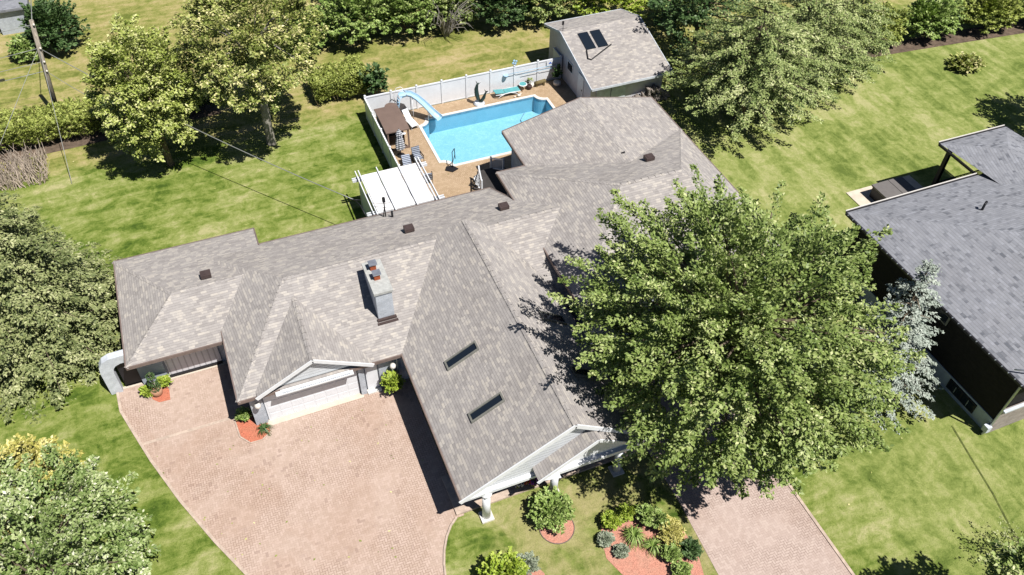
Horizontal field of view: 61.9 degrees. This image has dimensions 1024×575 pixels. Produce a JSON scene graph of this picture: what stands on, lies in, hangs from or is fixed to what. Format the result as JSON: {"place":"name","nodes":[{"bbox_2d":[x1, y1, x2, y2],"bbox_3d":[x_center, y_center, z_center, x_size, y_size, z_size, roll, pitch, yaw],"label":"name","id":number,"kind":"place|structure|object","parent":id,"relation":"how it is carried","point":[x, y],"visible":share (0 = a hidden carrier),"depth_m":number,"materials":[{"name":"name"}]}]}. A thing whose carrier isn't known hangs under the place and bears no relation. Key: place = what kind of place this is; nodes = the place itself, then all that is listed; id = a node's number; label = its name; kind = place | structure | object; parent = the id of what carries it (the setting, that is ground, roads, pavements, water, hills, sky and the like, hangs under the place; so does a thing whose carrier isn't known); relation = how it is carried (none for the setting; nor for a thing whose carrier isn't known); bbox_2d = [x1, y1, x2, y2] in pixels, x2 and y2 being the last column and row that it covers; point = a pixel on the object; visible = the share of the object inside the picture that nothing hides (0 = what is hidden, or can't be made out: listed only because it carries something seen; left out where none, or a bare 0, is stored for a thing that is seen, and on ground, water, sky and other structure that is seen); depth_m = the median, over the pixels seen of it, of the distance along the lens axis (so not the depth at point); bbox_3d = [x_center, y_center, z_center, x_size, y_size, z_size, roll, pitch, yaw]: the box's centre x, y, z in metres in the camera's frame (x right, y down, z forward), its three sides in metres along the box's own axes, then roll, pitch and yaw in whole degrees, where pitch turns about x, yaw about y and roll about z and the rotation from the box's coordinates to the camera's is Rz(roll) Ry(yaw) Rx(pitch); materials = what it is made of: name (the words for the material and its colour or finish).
{"place":"outdoors","nodes":[
{"label":"outdoors","id":0,"kind":"place"},
{"bbox_2d":[119,363,463,574],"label":"driveway","id":1,"kind":"structure","parent":0,"point":[340,513],"depth_m":41.22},
{"bbox_2d":[138,384,152,397],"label":"shrub","id":2,"kind":"object","parent":1,"relation":"on","point":[144,390],"visible":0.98,"depth_m":44.15,"materials":[{"name":"green plant"}]},
{"bbox_2d":[151,386,169,401],"bbox_3d":[-18.373,5.543,44.621,0.920,0.001,1.315,-24,51,-23],"label":"mulch bed","id":3,"kind":"object","parent":1,"relation":"on","point":[165,396],"visible":0.6,"depth_m":44.49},
{"bbox_2d":[145,372,162,396],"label":"topiary","id":4,"kind":"object","parent":3,"relation":"on","point":[156,391],"visible":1,"depth_m":44.03,"materials":[{"name":"plant"}]},
{"bbox_2d":[156,374,173,386],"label":"shrub","id":5,"kind":"object","parent":3,"relation":"on","point":[163,380],"visible":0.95,"depth_m":44.58,"materials":[{"name":"green plant"}]},
{"bbox_2d":[123,360,227,388],"bbox_3d":[-17.769,4.669,45.467,6.128,0.001,0.360,-14,48,-15],"label":"threshold strip","id":6,"kind":"object","parent":1,"relation":"on","point":[140,383],"visible":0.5,"depth_m":45.50,"materials":[{"name":"concrete"}]},
{"bbox_2d":[143,416,235,444],"bbox_3d":[-16.170,7.178,43.087,4.850,0.001,0.170,-16,48,-16],"label":"paver band","id":7,"kind":"object","parent":1,"relation":"on","point":[186,431],"visible":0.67,"depth_m":43.05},
{"bbox_2d":[236,413,269,441],"bbox_3d":[-13.147,7.026,43.301,1.550,0.001,1.920,-16,48,-16],"label":"mulch bed","id":8,"kind":"object","parent":1,"relation":"on","point":[248,430],"visible":0.79,"depth_m":43.14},
{"bbox_2d":[234,406,251,421],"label":"shrub","id":9,"kind":"object","parent":8,"relation":"on","point":[242,412],"visible":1,"depth_m":43.18,"materials":[{"name":"green plant"}]},
{"bbox_2d":[257,422,272,437],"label":"fern","id":10,"kind":"object","parent":8,"relation":"on","point":[265,425],"visible":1,"depth_m":42.89,"materials":[{"name":"green plant"}]},
{"bbox_2d":[267,393,363,425],"bbox_3d":[-10.108,6.274,44.089,5.000,0.001,0.380,-16,48,-16],"label":"garage apron","id":11,"kind":"object","parent":1,"relation":"on","point":[311,410],"visible":1,"depth_m":44.06,"materials":[{"name":"concrete"}]},
{"bbox_2d":[380,370,405,393],"bbox_3d":[-6.151,4.981,44.324,1.406,1.689,1.352,-16,48,-16],"label":"round shrub","id":12,"kind":"object","parent":1,"relation":"on","point":[393,381],"visible":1,"depth_m":44.05,"materials":[{"name":"green plant"}]},
{"bbox_2d":[376,78,576,197],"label":"patio","id":13,"kind":"structure","parent":0,"point":[460,180],"depth_m":59.81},
{"bbox_2d":[374,103,409,151],"bbox_3d":[-8.441,-11.317,59.924,1.700,1.730,3.650,-16,48,-16],"label":"gazebo","id":14,"kind":"object","parent":13,"relation":"on","point":[390,118],"visible":0.92,"depth_m":59.25,"materials":[{"name":"brown metal"}]},
{"bbox_2d":[395,128,404,157],"bbox_3d":[-7.643,-9.880,58.197,0.628,2.300,0.628,-16,48,-16],"label":"patio umbrella","id":15,"kind":"object","parent":13,"relation":"on","point":[399,145],"visible":0.96,"depth_m":58.04,"materials":[{"name":"white fabric"}]},
{"bbox_2d":[401,154,411,165],"bbox_3d":[-7.056,-8.230,57.771,0.680,0.612,1.806,-10,47,-11],"label":"patio chair","id":16,"kind":"object","parent":13,"relation":"on","point":[406,159],"visible":0.47,"depth_m":57.97,"materials":[{"name":"white metal"}]},
{"bbox_2d":[402,109,418,129],"bbox_3d":[-7.316,-12.062,61.263,0.560,0.908,1.512,-26,52,-24],"label":"sun lounger","id":17,"kind":"object","parent":13,"relation":"on","point":[412,122],"visible":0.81,"depth_m":61.29,"materials":[{"name":"white paint"}]},
{"bbox_2d":[411,145,423,162],"bbox_3d":[-6.459,-9.030,58.256,0.660,1.011,0.789,-20,50,-19],"label":"patio chair","id":18,"kind":"object","parent":13,"relation":"on","point":[416,152],"visible":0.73,"depth_m":58.21,"materials":[{"name":"white metal"}]},
{"bbox_2d":[394,87,441,120],"bbox_3d":[-6.774,-13.079,61.070,3.594,2.597,1.069,5,46,4],"label":"pool slide","id":19,"kind":"object","parent":13,"relation":"on","point":[430,109],"visible":0.88,"depth_m":61.16,"materials":[{"name":"white paint"}]},
{"bbox_2d":[474,82,487,106],"bbox_3d":[-2.320,-14.379,62.850,1.076,1.970,0.827,-16,48,-16],"label":"dolphin statue","id":20,"kind":"object","parent":13,"relation":"on","point":[478,102],"visible":1,"depth_m":63.03,"materials":[{"name":"stone"}]},
{"bbox_2d":[418,94,554,165],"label":"swimming pool","id":21,"kind":"structure","parent":13,"relation":"in","point":[471,135],"depth_m":63.00,"materials":[{"name":"liquid"}]},
{"bbox_2d":[477,165,506,194],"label":"deck","id":22,"kind":"structure","parent":13,"relation":"on","point":[490,178],"depth_m":56.39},
{"bbox_2d":[490,156,503,169],"bbox_3d":[-0.995,-8.196,56.629,0.126,1.720,1.438,-30,54,-27],"label":"stair railing","id":23,"kind":"object","parent":22,"relation":"on","point":[496,163],"visible":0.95,"depth_m":56.63,"materials":[{"name":"black plastic"}]},
{"bbox_2d":[493,86,519,98],"bbox_3d":[-0.407,-14.715,64.242,2.004,0.533,0.680,-17,49,-16],"label":"sun lounger","id":24,"kind":"object","parent":13,"relation":"on","point":[508,90],"visible":1,"depth_m":64.11,"materials":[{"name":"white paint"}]},
{"bbox_2d":[551,63,562,86],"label":"potted plant","id":25,"kind":"object","parent":13,"relation":"on","point":[557,73],"visible":1,"depth_m":64.83,"materials":[{"name":"green plant"}]},
{"bbox_2d":[14,111,980,561],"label":"fallen leaves","id":26,"kind":"object","parent":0,"point":[350,461],"visible":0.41,"depth_m":40.58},
{"bbox_2d":[0,0,1023,574],"bbox_3d":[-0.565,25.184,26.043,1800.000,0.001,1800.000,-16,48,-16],"label":"lawn","id":27,"kind":"structure","parent":0,"point":[924,486],"depth_m":56.28,"materials":[{"name":"green plant"}]},
{"bbox_2d":[0,0,30,34],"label":"shed","id":28,"kind":"structure","parent":27,"relation":"on","point":[11,12],"depth_m":68.70,"materials":[{"name":"paint"}]},
{"bbox_2d":[0,138,49,190],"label":"twig bush","id":29,"kind":"object","parent":27,"relation":"on","point":[27,168],"visible":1,"depth_m":56.37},
{"bbox_2d":[5,34,47,62],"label":"bush","id":30,"kind":"object","parent":27,"relation":"on","point":[21,44],"visible":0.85,"depth_m":66.02,"materials":[{"name":"green plant"}]},
{"bbox_2d":[29,19,57,102],"bbox_3d":[-32.099,-14.801,58.741,1.185,7.637,0.450,-16,48,-16],"label":"utility pole","id":31,"kind":"object","parent":27,"relation":"on","point":[39,48],"visible":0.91,"depth_m":58.03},
{"bbox_2d":[41,49,351,198],"bbox_3d":[-20.613,-10.666,54.154,25.836,2.453,0.051,22,50,19],"label":"cable","id":32,"kind":"object","parent":31,"relation":"attached to","point":[222,141],"visible":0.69,"depth_m":53.25,"materials":[{"name":"metal"}]},
{"bbox_2d":[0,433,90,554],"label":"golden maple","id":33,"kind":"object","parent":27,"relation":"on","point":[29,444],"visible":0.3,"depth_m":36.41,"materials":[{"name":"yellow plant"}]},
{"bbox_2d":[17,0,90,51],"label":"bush","id":34,"kind":"object","parent":27,"relation":"on","point":[50,18],"visible":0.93,"depth_m":66.05,"materials":[{"name":"green plant"}]},
{"bbox_2d":[0,191,122,425],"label":"deciduous tree","id":35,"kind":"object","parent":27,"relation":"on","point":[34,291],"visible":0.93,"depth_m":43.73,"materials":[{"name":"green plant"}]},
{"bbox_2d":[0,443,160,574],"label":"poplar tree","id":36,"kind":"object","parent":27,"relation":"on","point":[44,537],"visible":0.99,"depth_m":33.97,"materials":[{"name":"green plant"}]},
{"bbox_2d":[0,101,220,161],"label":"hedge soil","id":37,"kind":"structure","parent":27,"relation":"on","point":[205,110],"depth_m":59.63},
{"bbox_2d":[0,90,107,152],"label":"hedge","id":38,"kind":"object","parent":37,"relation":"on","point":[38,122],"visible":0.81,"depth_m":58.59,"materials":[{"name":"green plant"}]},
{"bbox_2d":[98,76,214,129],"bbox_3d":[-25.544,-13.424,61.438,8.410,2.083,3.118,-16,48,-16],"label":"hedge","id":39,"kind":"object","parent":37,"relation":"on","point":[205,101],"visible":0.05,"depth_m":61.37,"materials":[{"name":"green plant"}]},
{"bbox_2d":[99,349,123,394],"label":"garden arch","id":40,"kind":"structure","parent":27,"relation":"on","point":[108,362],"depth_m":43.27,"materials":[{"name":"stone"}]},
{"bbox_2d":[79,12,203,166],"bbox_3d":[-23.334,-12.105,54.399,7.326,10.763,7.567,-16,48,-16],"label":"linden tree","id":41,"kind":"object","parent":27,"relation":"on","point":[157,82],"visible":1,"depth_m":52.70,"materials":[{"name":"green plant"}]},
{"bbox_2d":[116,392,248,574],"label":"kerb","id":42,"kind":"structure","parent":27,"relation":"on","point":[215,541],"depth_m":40.48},
{"bbox_2d":[166,0,328,145],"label":"linden tree","id":43,"kind":"object","parent":27,"relation":"on","point":[254,46],"visible":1,"depth_m":52.65,"materials":[{"name":"green plant"}]},
{"bbox_2d":[277,5,341,49],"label":"bush","id":44,"kind":"object","parent":27,"relation":"on","point":[322,42],"visible":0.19,"depth_m":67.14,"materials":[{"name":"green plant"}]},
{"bbox_2d":[305,53,370,105],"bbox_3d":[-12.895,-15.492,63.448,4.617,2.463,3.545,-16,48,-16],"label":"hedge","id":45,"kind":"object","parent":27,"relation":"on","point":[345,70],"visible":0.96,"depth_m":62.74,"materials":[{"name":"green plant"}]},
{"bbox_2d":[312,0,397,44],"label":"bush","id":46,"kind":"object","parent":27,"relation":"on","point":[352,12],"visible":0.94,"depth_m":66.75,"materials":[{"name":"green plant"}]},
{"bbox_2d":[358,62,389,94],"bbox_3d":[-10.051,-15.105,62.675,2.368,3.104,2.281,-16,48,-16],"label":"bush","id":47,"kind":"object","parent":27,"relation":"on","point":[375,77],"visible":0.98,"depth_m":62.16,"materials":[{"name":"green plant"}]},
{"bbox_2d":[352,157,444,216],"bbox_3d":[-7.071,-5.340,53.485,4.850,2.780,4.550,-16,48,-16],"label":"pergola","id":48,"kind":"object","parent":27,"relation":"on","point":[397,186],"visible":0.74,"depth_m":52.63,"materials":[{"name":"white plastic"}]},
{"bbox_2d":[367,0,439,34],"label":"bush","id":49,"kind":"object","parent":27,"relation":"on","point":[401,8],"visible":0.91,"depth_m":68.08,"materials":[{"name":"green plant"}]},
{"bbox_2d":[112,97,780,523],"bbox_3d":[-2.610,0.375,45.652,35.710,6.235,23.900,-16,48,-16],"label":"bungalow","id":50,"kind":"object","parent":27,"relation":"on","point":[454,313],"visible":0.91,"depth_m":44.06,"materials":[{"name":"beige"}]},
{"bbox_2d":[164,346,221,374],"bbox_3d":[-16.880,3.472,44.828,2.700,2.230,0.080,-16,48,-16],"label":"garage door","id":51,"kind":"structure","parent":50,"relation":"in","point":[211,355],"depth_m":45.17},
{"bbox_2d":[263,371,359,419],"bbox_3d":[-10.163,5.419,43.459,4.740,2.100,0.060,-16,48,-16],"label":"garage door","id":52,"kind":"structure","parent":50,"relation":"in","point":[276,407],"depth_m":43.58,"materials":[{"name":"white plastic"}]},
{"bbox_2d":[364,365,379,388],"bbox_3d":[-7.269,4.579,44.265,0.620,1.960,0.070,-16,48,-16],"label":"door","id":53,"kind":"structure","parent":50,"relation":"in","point":[371,373],"depth_m":44.29,"materials":[{"name":"white plastic"}]},
{"bbox_2d":[443,517,456,574],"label":"kerb","id":54,"kind":"structure","parent":27,"relation":"on","point":[448,532],"depth_m":38.94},
{"bbox_2d":[423,0,483,23],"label":"bush","id":55,"kind":"object","parent":27,"relation":"on","point":[442,5],"visible":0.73,"depth_m":69.42,"materials":[{"name":"green plant"}]},
{"bbox_2d":[427,0,479,36],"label":"twig bush","id":56,"kind":"object","parent":27,"relation":"on","point":[448,26],"visible":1,"depth_m":68.87,"materials":[{"name":"brown plant"}]},
{"bbox_2d":[364,47,561,167],"bbox_3d":[-4.458,-13.996,62.427,7.585,2.040,18.425,31,53,25],"label":"vinyl fence","id":57,"kind":"object","parent":27,"relation":"on","point":[444,91],"visible":0.86,"depth_m":63.13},
{"bbox_2d":[471,0,533,26],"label":"bush","id":58,"kind":"object","parent":27,"relation":"on","point":[501,5],"visible":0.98,"depth_m":69.61,"materials":[{"name":"green plant"}]},
{"bbox_2d":[516,557,544,574],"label":"mulch bed","id":59,"kind":"object","parent":27,"relation":"on","point":[539,572],"visible":0.2,"depth_m":38.09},
{"bbox_2d":[475,546,529,574],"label":"shrub","id":60,"kind":"object","parent":59,"relation":"on","point":[508,563],"visible":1,"depth_m":37.10,"materials":[{"name":"green plant"}]},
{"bbox_2d":[516,551,540,574],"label":"shrub","id":61,"kind":"object","parent":59,"relation":"on","point":[530,561],"visible":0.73,"depth_m":37.81,"materials":[{"name":"plant"}]},
{"bbox_2d":[442,445,644,514],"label":"porch floor","id":62,"kind":"structure","parent":27,"relation":"on","point":[476,503],"depth_m":40.83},
{"bbox_2d":[517,0,576,23],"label":"bush","id":63,"kind":"object","parent":27,"relation":"on","point":[562,10],"visible":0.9,"depth_m":70.17,"materials":[{"name":"green plant"}]},
{"bbox_2d":[540,520,573,542],"bbox_3d":[2.084,11.154,39.640,1.600,0.001,1.600,-16,48,-16],"label":"mulch bed","id":64,"kind":"object","parent":27,"relation":"on","point":[549,535],"visible":0.5,"depth_m":39.42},
{"bbox_2d":[526,485,575,534],"bbox_3d":[1.831,10.201,39.474,2.396,1.669,2.280,13,47,11],"label":"round shrub","id":65,"kind":"object","parent":64,"relation":"on","point":[549,507],"visible":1,"depth_m":39.17,"materials":[{"name":"green plant"}]},
{"bbox_2d":[544,9,673,97],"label":"garden shed","id":66,"kind":"structure","parent":27,"relation":"on","point":[630,61],"depth_m":63.20,"materials":[{"name":"beige"}]},
{"bbox_2d":[576,72,583,97],"bbox_3d":[5.060,-14.836,63.334,0.085,2.100,0.900,-16,48,-16],"label":"door","id":67,"kind":"structure","parent":66,"relation":"in","point":[580,85],"depth_m":63.15,"materials":[{"name":"white plastic"}]},
{"bbox_2d":[577,29,611,59],"bbox_3d":[6.171,-17.934,62.972,2.365,0.751,2.641,-16,48,-16],"label":"solar panel","id":68,"kind":"object","parent":66,"relation":"on","point":[587,41],"visible":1,"depth_m":63.14,"materials":[{"name":"black glass"}]},
{"bbox_2d":[596,88,610,96],"bbox_3d":[6.670,-13.995,62.591,1.150,2.050,0.055,-16,48,-16],"label":"double door","id":69,"kind":"structure","parent":66,"relation":"in","point":[605,92],"depth_m":62.34,"materials":[{"name":"glass"}]},
{"bbox_2d":[610,85,625,96],"bbox_3d":[7.814,-14.316,62.926,1.180,2.050,0.055,-16,48,-16],"label":"double door","id":70,"kind":"structure","parent":66,"relation":"in","point":[619,91],"depth_m":62.78,"materials":[{"name":"glass"}]},
{"bbox_2d":[572,0,647,18],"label":"bush","id":71,"kind":"object","parent":27,"relation":"on","point":[636,6],"visible":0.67,"depth_m":69.51,"materials":[{"name":"green plant"}]},
{"bbox_2d":[601,515,703,574],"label":"mulch bed","id":72,"kind":"object","parent":27,"relation":"on","point":[637,561],"visible":0.44,"depth_m":38.63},
{"bbox_2d":[596,530,615,548],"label":"silver shrub","id":73,"kind":"object","parent":72,"relation":"on","point":[606,538],"visible":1,"depth_m":38.84,"materials":[{"name":"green plant"}]},
{"bbox_2d":[600,509,622,530],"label":"round shrub","id":74,"kind":"object","parent":72,"relation":"on","point":[609,518],"visible":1,"depth_m":39.33,"materials":[{"name":"green plant"}]},
{"bbox_2d":[612,542,630,558],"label":"silver shrub","id":75,"kind":"object","parent":72,"relation":"on","point":[620,550],"visible":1,"depth_m":38.51,"materials":[{"name":"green plant"}]},
{"bbox_2d":[615,501,637,522],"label":"shrub","id":76,"kind":"object","parent":72,"relation":"on","point":[625,511],"visible":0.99,"depth_m":39.53,"materials":[{"name":"green plant"}]},
{"bbox_2d":[619,523,648,549],"bbox_3d":[5.577,11.374,39.181,1.438,0.651,1.456,-16,48,-16],"label":"daylily","id":77,"kind":"object","parent":72,"relation":"on","point":[633,534],"visible":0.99,"depth_m":39.01,"materials":[{"name":"green plant"}]},
{"bbox_2d":[635,503,655,526],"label":"shrub","id":78,"kind":"object","parent":72,"relation":"on","point":[646,511],"visible":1,"depth_m":39.29,"materials":[{"name":"green plant"}]},
{"bbox_2d":[639,536,662,557],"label":"daylily","id":79,"kind":"object","parent":72,"relation":"on","point":[653,542],"visible":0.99,"depth_m":38.76,"materials":[{"name":"green plant"}]},
{"bbox_2d":[649,505,669,531],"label":"shrub","id":80,"kind":"object","parent":72,"relation":"on","point":[660,516],"visible":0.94,"depth_m":39.11,"materials":[{"name":"green plant"}]},
{"bbox_2d":[656,514,686,547],"bbox_3d":[7.232,11.118,39.155,1.454,1.028,1.909,-16,48,-16],"label":"golden shrub","id":81,"kind":"object","parent":72,"relation":"on","point":[675,529],"visible":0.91,"depth_m":38.94,"materials":[{"name":"yellow plant"}]},
{"bbox_2d":[660,541,682,565],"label":"shrub","id":82,"kind":"object","parent":72,"relation":"on","point":[671,553],"visible":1,"depth_m":38.26,"materials":[{"name":"green plant"}]},
{"bbox_2d":[671,559,693,574],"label":"shrub","id":83,"kind":"object","parent":72,"relation":"on","point":[681,568],"visible":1,"depth_m":37.79,"materials":[{"name":"green plant"}]},
{"bbox_2d":[679,536,703,560],"bbox_3d":[8.094,11.817,38.528,1.055,0.973,1.174,-16,48,-16],"label":"shrub","id":84,"kind":"object","parent":72,"relation":"on","point":[691,548],"visible":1,"depth_m":38.39,"materials":[{"name":"green plant"}]},
{"bbox_2d":[643,0,717,23],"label":"bush","id":85,"kind":"object","parent":27,"relation":"on","point":[650,9],"visible":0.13,"depth_m":70.33,"materials":[{"name":"green plant"}]},
{"bbox_2d":[647,0,754,64],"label":"maple tree","id":86,"kind":"object","parent":27,"relation":"on","point":[690,13],"visible":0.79,"depth_m":63.49,"materials":[{"name":"green plant"}]},
{"bbox_2d":[546,164,926,499],"bbox_3d":[9.733,2.362,38.988,15.431,13.838,16.733,-16,48,-16],"label":"maple tree","id":87,"kind":"object","parent":27,"relation":"on","point":[723,322],"visible":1,"depth_m":35.92,"materials":[{"name":"green plant"}]},
{"bbox_2d":[661,0,840,141],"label":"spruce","id":88,"kind":"object","parent":27,"relation":"on","point":[746,79],"visible":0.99,"depth_m":57.73,"materials":[{"name":"green plant"}]},
{"bbox_2d":[732,404,854,574],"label":"kerb","id":89,"kind":"structure","parent":27,"relation":"on","point":[824,534],"depth_m":39.66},
{"bbox_2d":[720,0,882,108],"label":"spruce","id":90,"kind":"object","parent":27,"relation":"on","point":[817,28],"visible":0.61,"depth_m":60.96,"materials":[{"name":"green plant"}]},
{"bbox_2d":[783,0,901,80],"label":"spruce","id":91,"kind":"object","parent":27,"relation":"on","point":[855,5],"visible":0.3,"depth_m":64.74,"materials":[{"name":"green plant"}]},
{"bbox_2d":[852,1,912,46],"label":"bush","id":92,"kind":"object","parent":27,"relation":"on","point":[897,30],"visible":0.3,"depth_m":68.63,"materials":[{"name":"green plant"}]},
{"bbox_2d":[846,175,923,205],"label":"concrete slab","id":93,"kind":"structure","parent":27,"relation":"on","point":[860,197],"depth_m":56.92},
{"bbox_2d":[869,176,915,201],"bbox_3d":[25.279,-5.838,55.879,2.420,0.940,2.730,-16,48,-16],"label":"hot tub","id":94,"kind":"object","parent":93,"relation":"on","point":[890,188],"visible":0.57,"depth_m":55.96,"materials":[{"name":"grey plastic"}]},
{"bbox_2d":[826,259,944,434],"bbox_3d":[19.378,2.328,42.541,7.205,9.302,6.864,-25,51,-23],"label":"blue spruce","id":95,"kind":"object","parent":27,"relation":"on","point":[916,338],"visible":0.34,"depth_m":42.05,"materials":[{"name":"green plant"}]},
{"bbox_2d":[898,0,969,39],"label":"bush","id":96,"kind":"object","parent":27,"relation":"on","point":[937,15],"visible":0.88,"depth_m":69.69,"materials":[{"name":"green plant"}]},
{"bbox_2d":[862,19,1023,56],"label":"hedge soil","id":97,"kind":"structure","parent":27,"relation":"on","point":[959,36],"depth_m":71.28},
{"bbox_2d":[956,0,1023,33],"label":"bush","id":98,"kind":"object","parent":97,"relation":"on","point":[1006,11],"visible":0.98,"depth_m":70.70,"materials":[{"name":"green plant"}]},
{"bbox_2d":[946,51,987,73],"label":"shrub","id":99,"kind":"object","parent":27,"relation":"on","point":[972,61],"visible":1,"depth_m":67.57,"materials":[{"name":"green plant"}]},
{"bbox_2d":[951,425,1018,541],"bbox_3d":[23.217,10.043,41.200,0.194,0.030,8.176,-4,46,-5],"label":"lawn seam","id":100,"kind":"object","parent":27,"relation":"on","point":[995,498],"visible":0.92,"depth_m":41.72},
{"bbox_2d":[976,536,1023,574],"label":"maple tree","id":101,"kind":"object","parent":27,"relation":"on","point":[996,566],"visible":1,"depth_m":32.94,"materials":[{"name":"green plant"}]},
{"bbox_2d":[987,515,1023,573],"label":"birch tree","id":102,"kind":"object","parent":27,"relation":"on","point":[1007,536],"visible":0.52,"depth_m":37.93,"materials":[{"name":"green plant"}]},
{"bbox_2d":[632,84,669,100],"bbox_3d":[10.327,-14.406,63.667,3.360,1.284,0.724,-16,48,-16],"label":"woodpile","id":103,"kind":"object","parent":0,"point":[655,90],"visible":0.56,"depth_m":63.56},
{"bbox_2d":[618,368,850,574],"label":"side driveway","id":104,"kind":"structure","parent":0,"point":[753,533],"depth_m":39.81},
{"bbox_2d":[841,125,1023,434],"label":"neighbour house","id":105,"kind":"structure","parent":0,"point":[966,232],"depth_m":45.60,"materials":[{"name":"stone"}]},
{"bbox_2d":[927,300,949,325],"bbox_3d":[22.287,1.280,44.611,0.063,0.650,1.500,-16,48,-16],"label":"window","id":106,"kind":"structure","parent":105,"relation":"in","point":[944,318],"depth_m":44.47,"materials":[{"name":"black glass"}]},
{"bbox_2d":[946,379,976,413],"bbox_3d":[23.459,5.667,44.582,0.083,0.670,1.900,-16,48,-16],"label":"window","id":107,"kind":"structure","parent":105,"relation":"in","point":[951,385],"depth_m":44.52,"materials":[{"name":"black glass"}]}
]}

